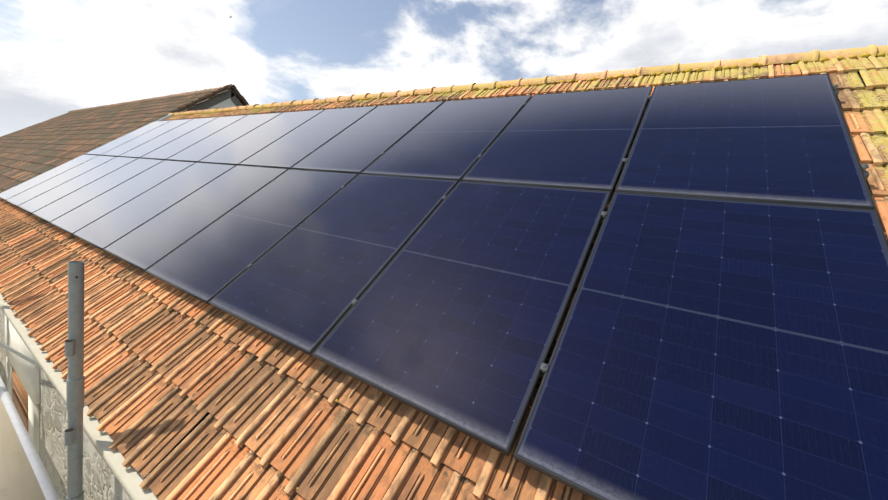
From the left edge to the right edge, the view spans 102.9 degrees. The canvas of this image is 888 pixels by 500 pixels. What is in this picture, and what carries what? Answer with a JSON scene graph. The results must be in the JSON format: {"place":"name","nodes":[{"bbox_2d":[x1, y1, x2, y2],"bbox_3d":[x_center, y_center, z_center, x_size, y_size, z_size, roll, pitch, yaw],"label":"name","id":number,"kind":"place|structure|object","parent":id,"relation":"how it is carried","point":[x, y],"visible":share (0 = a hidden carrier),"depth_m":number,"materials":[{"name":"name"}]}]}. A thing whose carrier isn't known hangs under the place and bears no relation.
{"place":"outdoors","nodes":[
{"label":"outdoors","id":0,"kind":"place"},
{"bbox_2d":[0,376,59,499],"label":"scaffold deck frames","id":1,"kind":"structure","parent":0,"point":[43,477],"depth_m":2.37,"materials":[{"name":"silver metal"}]},
{"bbox_2d":[0,397,45,499],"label":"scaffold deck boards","id":2,"kind":"object","parent":1,"relation":"in","point":[18,480],"depth_m":2.20,"materials":[{"name":"beige wood"}]},
{"bbox_2d":[0,87,232,192],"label":"old roof tiles","id":3,"kind":"object","parent":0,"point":[30,152],"visible":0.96,"depth_m":11.96,"materials":[{"name":"brown tile"}]},
{"bbox_2d":[2,92,244,157],"bbox_3d":[-17.078,-4.920,17.907,24.140,4.494,10.719,11,8,32],"label":"old roof underlay","id":4,"kind":"object","parent":3,"relation":"attached to","point":[189,108],"visible":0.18,"depth_m":11.65,"materials":[{"name":"fabric"}]},
{"bbox_2d":[68,85,236,111],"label":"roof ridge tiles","id":5,"kind":"object","parent":3,"relation":"on","point":[192,92],"visible":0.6,"depth_m":14.37,"materials":[{"name":"brown tile"}]},
{"bbox_2d":[157,114,172,120],"bbox_3d":[-8.899,-2.263,8.649,0.170,3.293,3.917,11,8,32],"label":"verge flashing","id":6,"kind":"object","parent":3,"relation":"attached to","point":[163,118],"visible":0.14,"depth_m":9.87,"materials":[{"name":"metal"}]},
{"bbox_2d":[170,84,248,112],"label":"old verge tiles","id":7,"kind":"object","parent":3,"relation":"attached to","point":[211,95],"visible":0.44,"depth_m":10.83,"materials":[{"name":"brown tile"}]},
{"bbox_2d":[184,89,242,111],"bbox_3d":[-6.696,-3.959,11.860,0.001,2.503,4.238,11,8,32],"label":"bargeboard","id":8,"kind":"object","parent":3,"relation":"attached to","point":[220,98],"visible":0.4,"depth_m":11.07,"materials":[{"name":"wood"}]},
{"bbox_2d":[0,54,887,499],"bbox_3d":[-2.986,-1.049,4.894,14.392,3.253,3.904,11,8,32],"label":"roof tiles","id":9,"kind":"object","parent":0,"point":[262,398],"visible":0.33,"depth_m":2.02,"materials":[{"name":"orange tile"}]},
{"bbox_2d":[38,52,884,489],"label":"moss clumps","id":10,"kind":"object","parent":9,"relation":"on","point":[690,70],"visible":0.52,"depth_m":3.93,"materials":[{"name":"plant"}]},
{"bbox_2d":[168,44,887,115],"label":"ridge tiles","id":11,"kind":"object","parent":9,"relation":"on","point":[817,54],"visible":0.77,"depth_m":3.90,"materials":[{"name":"ceramic"}]},
{"bbox_2d":[532,110,644,397],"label":"roof hooks","id":12,"kind":"object","parent":9,"relation":"on","point":[533,396],"visible":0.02,"depth_m":1.55,"materials":[{"name":"grey metal"}]},
{"bbox_2d":[540,90,869,379],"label":"clamps","id":13,"kind":"object","parent":9,"relation":"on","point":[866,174],"visible":0.13,"depth_m":2.03,"materials":[{"name":"grey metal"}]},
{"bbox_2d":[16,85,868,374],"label":"panel clamps","id":14,"kind":"object","parent":13,"relation":"attached to","point":[545,366],"visible":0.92,"depth_m":2.32,"materials":[{"name":"metal"}]},
{"bbox_2d":[0,74,887,499],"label":"solar panel frames","id":15,"kind":"structure","parent":13,"relation":"attached to","point":[538,374],"depth_m":2.24,"materials":[{"name":"black metal"}]},
{"bbox_2d":[0,75,887,499],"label":"solar panels","id":16,"kind":"object","parent":15,"relation":"in","point":[708,349],"visible":1,"depth_m":1.96,"materials":[{"name":"blue glass"}]},
{"bbox_2d":[0,0,887,136],"label":"sky","id":17,"kind":"structure","parent":0,"point":[58,57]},
{"label":"yard gravel","id":18,"kind":"object","parent":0,"visible":0},
{"bbox_2d":[64,261,84,499],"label":"scaffold tubes","id":19,"kind":"object","parent":18,"relation":"on","point":[75,386],"visible":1,"depth_m":1.89},
{"label":"ground","id":20,"kind":"structure","parent":0,"visible":0},
{"bbox_2d":[0,308,130,499],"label":"stone wall","id":21,"kind":"structure","parent":20,"relation":"on","point":[100,481],"depth_m":2.67,"materials":[{"name":"grey stone"}]},
{"bbox_2d":[5,315,39,454],"bbox_3d":[-4.061,1.631,3.430,1.350,1.760,0.082,11,8,32],"label":"window surround","id":22,"kind":"object","parent":21,"relation":"attached to","point":[27,372],"visible":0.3,"depth_m":3.13,"materials":[{"name":"white paint"}]},
{"bbox_2d":[12,366,27,431],"bbox_3d":[-4.098,1.850,3.440,0.842,1.316,0.038,11,8,32],"label":"shutter window","id":23,"kind":"structure","parent":22,"relation":"in","point":[19,396],"depth_m":3.36,"materials":[{"name":"brown wood"}]},
{"bbox_2d":[0,342,49,368],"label":"lintel","id":24,"kind":"structure","parent":21,"relation":"attached to","point":[23,356],"depth_m":2.99,"materials":[{"name":"grey concrete"}]},
{"bbox_2d":[0,292,158,499],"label":"fascia","id":25,"kind":"structure","parent":21,"relation":"on","point":[130,479],"depth_m":2.05,"materials":[{"name":"white paint"}]},
{"bbox_2d":[207,98,235,109],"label":"gable wall","id":26,"kind":"structure","parent":20,"relation":"on","point":[227,103],"depth_m":11.25,"materials":[{"name":"white paint"}]}
]}

